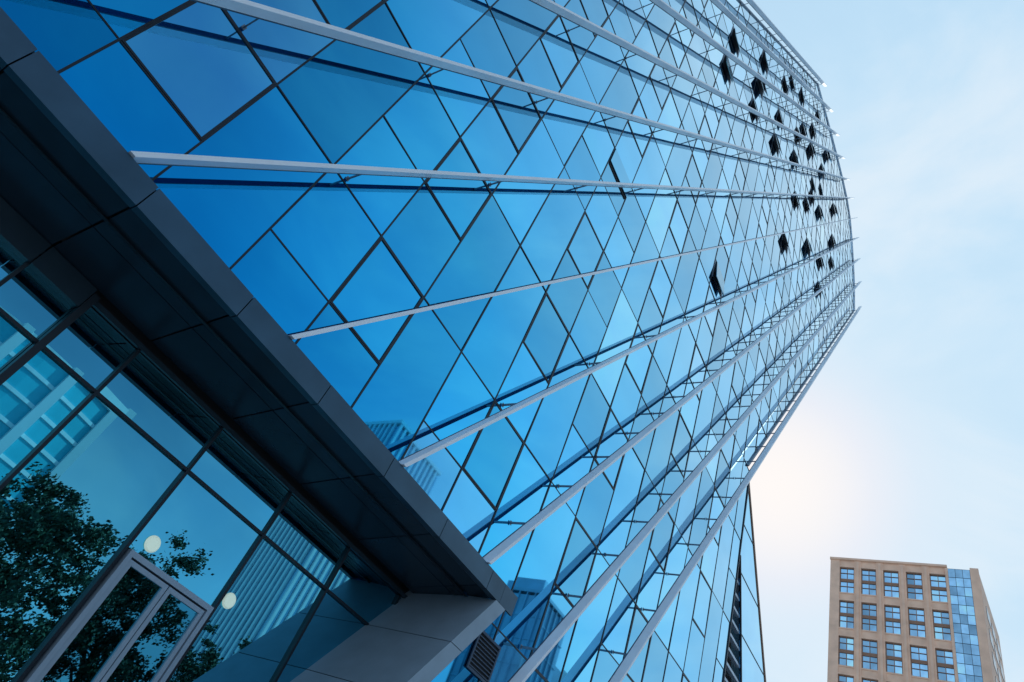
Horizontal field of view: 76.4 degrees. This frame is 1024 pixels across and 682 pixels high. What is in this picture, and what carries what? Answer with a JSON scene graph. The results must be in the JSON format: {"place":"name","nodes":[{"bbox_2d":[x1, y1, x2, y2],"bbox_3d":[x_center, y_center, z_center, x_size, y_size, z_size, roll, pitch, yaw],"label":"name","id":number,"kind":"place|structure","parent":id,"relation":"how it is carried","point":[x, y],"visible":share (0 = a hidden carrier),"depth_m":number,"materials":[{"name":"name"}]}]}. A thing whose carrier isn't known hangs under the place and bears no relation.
{"place":"outdoors","nodes":[
{"label":"outdoors","id":0,"kind":"place"},
{"bbox_2d":[0,0,861,681],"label":"glass tower","id":1,"kind":"structure","parent":0,"point":[416,340],"depth_m":12.63,"materials":[{"name":"glass"}]},
{"bbox_2d":[21,549,213,681],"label":"door","id":2,"kind":"structure","parent":1,"relation":"in","point":[134,626],"depth_m":9.28,"materials":[{"name":"metal"}]},
{"bbox_2d":[122,1,275,139],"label":"window frame","id":3,"kind":"structure","parent":1,"relation":"in","point":[124,40],"depth_m":9.47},
{"bbox_2d":[331,238,423,363],"bbox_3d":[-2.470,-0.778,12.205,0.040,1.898,1.521,-7,-50,34],"label":"window frame","id":4,"kind":"structure","parent":1,"relation":"in","point":[379,361],"depth_m":12.17,"materials":[{"name":"black metal"}]},
{"bbox_2d":[426,139,491,239],"bbox_3d":[-1.160,-3.438,14.678,0.040,1.898,1.521,-7,-50,34],"label":"window frame","id":5,"kind":"structure","parent":1,"relation":"in","point":[446,157],"depth_m":14.69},
{"bbox_2d":[463,401,523,509],"bbox_3d":[-0.377,2.571,14.699,0.040,1.898,1.521,-7,-50,34],"label":"window frame","id":6,"kind":"structure","parent":1,"relation":"in","point":[495,402],"depth_m":14.70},
{"bbox_2d":[492,67,541,151],"bbox_3d":[0.150,-6.097,17.150,0.040,1.898,1.521,-7,-50,34],"label":"window frame","id":7,"kind":"structure","parent":1,"relation":"in","point":[517,69],"depth_m":17.21,"materials":[{"name":"black metal"}]},
{"bbox_2d":[524,293,569,382],"bbox_3d":[0.933,-0.088,17.171,0.040,1.898,1.521,-7,-50,34],"label":"window frame","id":8,"kind":"structure","parent":1,"relation":"in","point":[546,293],"depth_m":17.23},
{"bbox_2d":[540,16,578,86],"bbox_3d":[1.460,-8.756,19.622,0.040,1.898,1.521,-7,-50,34],"label":"window frame","id":9,"kind":"structure","parent":1,"relation":"in","point":[558,16],"depth_m":19.71,"materials":[{"name":"black metal"}]},
{"bbox_2d":[555,518,597,605],"bbox_3d":[1.717,5.920,17.192,0.040,1.898,1.521,-7,-50,34],"label":"window frame","id":10,"kind":"structure","parent":1,"relation":"in","point":[576,518],"depth_m":17.35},
{"bbox_2d":[568,211,603,288],"bbox_3d":[2.243,-2.748,19.643,0.040,1.898,1.521,-7,-50,34],"label":"window frame","id":11,"kind":"structure","parent":1,"relation":"in","point":[585,211],"depth_m":19.67,"materials":[{"name":"black metal"}]},
{"bbox_2d":[581,0,608,36],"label":"window frame","id":12,"kind":"structure","parent":1,"relation":"in","point":[602,0],"depth_m":22.64,"materials":[{"name":"black metal"}]},
{"bbox_2d":[595,409,628,489],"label":"window frame","id":13,"kind":"structure","parent":1,"relation":"in","point":[611,409],"depth_m":19.71,"materials":[{"name":"black metal"}]},
{"bbox_2d":[610,149,629,197],"bbox_3d":[3.767,-5.778,22.434,0.040,0.785,1.497,-7,-50,34],"label":"open window","id":14,"kind":"structure","parent":1,"relation":"in","point":[616,162],"depth_m":22.35,"materials":[{"name":"blue glass"}]},
{"bbox_2d":[626,605,651,681],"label":"window frame","id":15,"kind":"structure","parent":1,"relation":"in","point":[636,605],"depth_m":19.90,"materials":[{"name":"black metal"}]},
{"bbox_2d":[626,324,652,393],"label":"window frame","id":16,"kind":"structure","parent":1,"relation":"in","point":[638,324],"depth_m":22.23,"materials":[{"name":"black metal"}]},
{"bbox_2d":[628,98,652,157],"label":"window frame","id":17,"kind":"structure","parent":1,"relation":"in","point":[639,98],"depth_m":24.70,"materials":[{"name":"black metal"}]},
{"bbox_2d":[650,57,670,109],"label":"window frame","id":18,"kind":"structure","parent":1,"relation":"in","point":[659,57],"depth_m":27.01,"materials":[{"name":"black metal"}]},
{"bbox_2d":[650,257,672,317],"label":"window frame","id":19,"kind":"structure","parent":1,"relation":"in","point":[659,257],"depth_m":24.71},
{"bbox_2d":[650,499,674,571],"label":"window frame","id":20,"kind":"structure","parent":1,"relation":"in","point":[661,499],"depth_m":22.29,"materials":[{"name":"black metal"}]},
{"bbox_2d":[668,22,685,68],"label":"window frame","id":21,"kind":"structure","parent":1,"relation":"in","point":[675,22],"depth_m":29.79,"materials":[{"name":"black metal"}]},
{"bbox_2d":[670,201,688,253],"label":"window frame","id":22,"kind":"structure","parent":1,"relation":"in","point":[677,201],"depth_m":27.31,"materials":[{"name":"black metal"}]},
{"bbox_2d":[671,413,691,476],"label":"window frame","id":23,"kind":"structure","parent":1,"relation":"in","point":[680,413],"depth_m":24.90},
{"bbox_2d":[683,0,698,36],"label":"window frame","id":24,"kind":"structure","parent":1,"relation":"in","point":[691,0],"depth_m":32.43,"materials":[{"name":"black metal"}]},
{"bbox_2d":[686,154,701,202],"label":"window frame","id":25,"kind":"structure","parent":1,"relation":"in","point":[692,154],"depth_m":29.78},
{"bbox_2d":[689,343,706,399],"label":"window frame","id":26,"kind":"structure","parent":1,"relation":"in","point":[696,343],"depth_m":27.19,"materials":[{"name":"black metal"}]},
{"bbox_2d":[693,571,711,637],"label":"window frame","id":27,"kind":"structure","parent":1,"relation":"in","point":[701,571],"depth_m":24.78,"materials":[{"name":"black metal"}]},
{"bbox_2d":[699,115,712,159],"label":"window frame","id":28,"kind":"structure","parent":1,"relation":"in","point":[705,115],"depth_m":32.25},
{"bbox_2d":[704,286,718,335],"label":"window frame","id":29,"kind":"structure","parent":1,"relation":"in","point":[709,286],"depth_m":29.70,"materials":[{"name":"black metal"}]},
{"bbox_2d":[708,487,724,545],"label":"window frame","id":30,"kind":"structure","parent":1,"relation":"in","point":[715,487],"depth_m":27.23,"materials":[{"name":"black metal"}]},
{"bbox_2d":[711,82,723,121],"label":"window frame","id":31,"kind":"structure","parent":1,"relation":"in","point":[715,82],"depth_m":34.62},
{"bbox_2d":[716,262,723,295],"bbox_3d":[9.922,-2.952,30.971,0.153,1.147,1.237,-7,-50,34],"label":"open window","id":32,"kind":"structure","parent":1,"relation":"in","point":[719,276],"depth_m":30.88,"materials":[{"name":"blue glass"}]},
{"bbox_2d":[716,237,728,282],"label":"window frame","id":33,"kind":"structure","parent":1,"relation":"in","point":[721,237],"depth_m":32.43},
{"bbox_2d":[721,417,735,469],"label":"window frame","id":34,"kind":"structure","parent":1,"relation":"in","point":[726,417],"depth_m":29.73,"materials":[{"name":"black metal"}]},
{"bbox_2d":[726,56,732,81],"bbox_3d":[12.397,-15.559,37.077,0.176,1.293,1.237,-7,-50,34],"label":"open window","id":35,"kind":"structure","parent":1,"relation":"in","point":[727,60],"depth_m":36.96,"materials":[{"name":"blue glass"}]},
{"bbox_2d":[726,194,737,235],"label":"window frame","id":36,"kind":"structure","parent":1,"relation":"in","point":[730,194],"depth_m":34.81,"materials":[{"name":"black metal"}]},
{"bbox_2d":[735,30,740,52],"bbox_3d":[13.734,-18.237,39.552,0.221,1.247,1.237,-7,-50,34],"label":"open window","id":37,"kind":"structure","parent":1,"relation":"in","point":[735,30],"depth_m":39.24,"materials":[{"name":"blue glass"}]},
{"bbox_2d":[732,361,744,404],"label":"window frame","id":38,"kind":"structure","parent":1,"relation":"in","point":[738,361],"depth_m":31.99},
{"bbox_2d":[735,158,745,195],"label":"window frame","id":39,"kind":"structure","parent":1,"relation":"in","point":[739,158],"depth_m":37.26,"materials":[{"name":"black metal"}]},
{"bbox_2d":[741,306,751,344],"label":"window frame","id":40,"kind":"structure","parent":1,"relation":"in","point":[745,306],"depth_m":34.81,"materials":[{"name":"black metal"}]},
{"bbox_2d":[749,262,758,301],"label":"window frame","id":41,"kind":"structure","parent":1,"relation":"in","point":[752,262],"depth_m":37.14,"materials":[{"name":"black metal"}]},
{"bbox_2d":[760,74,767,95],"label":"open window","id":42,"kind":"structure","parent":1,"relation":"in","point":[764,87],"depth_m":44.39,"materials":[{"name":"blue glass"}]},
{"bbox_2d":[763,367,771,408],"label":"window frame","id":43,"kind":"structure","parent":1,"relation":"in","point":[766,367],"depth_m":37.26,"materials":[{"name":"black metal"}]},
{"bbox_2d":[741,0,1023,681],"label":"sky","id":44,"kind":"structure","parent":0,"point":[907,443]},
{"label":"ground","id":45,"kind":"structure","parent":0,"visible":0},
{"bbox_2d":[827,557,1004,681],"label":"beige tower","id":46,"kind":"structure","parent":45,"relation":"on","point":[894,621],"depth_m":115.74,"materials":[{"name":"concrete"}]},
{"bbox_2d":[838,636,853,666],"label":"window","id":47,"kind":"structure","parent":46,"relation":"in","point":[846,644],"depth_m":117.00,"materials":[{"name":"blue glass"}]},
{"bbox_2d":[838,674,853,681],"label":"window","id":48,"kind":"structure","parent":46,"relation":"in","point":[841,678],"depth_m":113.98,"materials":[{"name":"blue glass"}]},
{"bbox_2d":[839,601,853,627],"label":"window","id":49,"kind":"structure","parent":46,"relation":"in","point":[846,608],"depth_m":121.48,"materials":[{"name":"blue glass"}]},
{"bbox_2d":[840,567,853,592],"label":"window","id":50,"kind":"structure","parent":46,"relation":"in","point":[846,574],"depth_m":125.89,"materials":[{"name":"blue glass"}]},
{"bbox_2d":[861,569,876,594],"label":"window","id":51,"kind":"structure","parent":46,"relation":"in","point":[868,577],"depth_m":123.88,"materials":[{"name":"blue glass"}]},
{"bbox_2d":[862,603,876,630],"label":"window","id":52,"kind":"structure","parent":46,"relation":"in","point":[869,611],"depth_m":119.39,"materials":[{"name":"blue glass"}]},
{"bbox_2d":[862,639,877,669],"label":"window","id":53,"kind":"structure","parent":46,"relation":"in","point":[869,648],"depth_m":114.96,"materials":[{"name":"blue glass"}]},
{"bbox_2d":[862,678,877,681],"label":"window","id":54,"kind":"structure","parent":46,"relation":"in","point":[863,679],"depth_m":112.24,"materials":[{"name":"blue glass"}]},
{"bbox_2d":[883,571,899,597],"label":"window","id":55,"kind":"structure","parent":46,"relation":"in","point":[891,582],"depth_m":121.75,"materials":[{"name":"blue glass"}]},
{"bbox_2d":[884,605,900,633],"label":"window","id":56,"kind":"structure","parent":46,"relation":"in","point":[892,613],"depth_m":117.31,"materials":[{"name":"blue glass"}]},
{"bbox_2d":[885,642,902,673],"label":"window","id":57,"kind":"structure","parent":46,"relation":"in","point":[894,663],"depth_m":112.87,"materials":[{"name":"blue glass"}]},
{"bbox_2d":[906,572,923,599],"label":"window","id":58,"kind":"structure","parent":46,"relation":"in","point":[914,580],"depth_m":119.69,"materials":[{"name":"blue glass"}]},
{"bbox_2d":[908,608,925,636],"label":"window","id":59,"kind":"structure","parent":46,"relation":"in","point":[916,616],"depth_m":115.26,"materials":[{"name":"blue glass"}]},
{"bbox_2d":[910,645,928,677],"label":"window","id":60,"kind":"structure","parent":46,"relation":"in","point":[919,665],"depth_m":110.83,"materials":[{"name":"blue glass"}]},
{"bbox_2d":[930,574,947,601],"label":"window","id":61,"kind":"structure","parent":46,"relation":"in","point":[937,583],"depth_m":117.66,"materials":[{"name":"blue glass"}]},
{"bbox_2d":[932,610,950,639],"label":"window","id":62,"kind":"structure","parent":46,"relation":"in","point":[941,623],"depth_m":113.23,"materials":[{"name":"blue glass"}]},
{"bbox_2d":[935,649,954,681],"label":"window","id":63,"kind":"structure","parent":46,"relation":"in","point":[945,669],"depth_m":108.80,"materials":[{"name":"blue glass"}]},
{"bbox_2d":[986,607,1004,681],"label":"side windows","id":64,"kind":"structure","parent":46,"relation":"in","point":[991,639],"depth_m":116.15,"materials":[{"name":"glass"}]}
]}

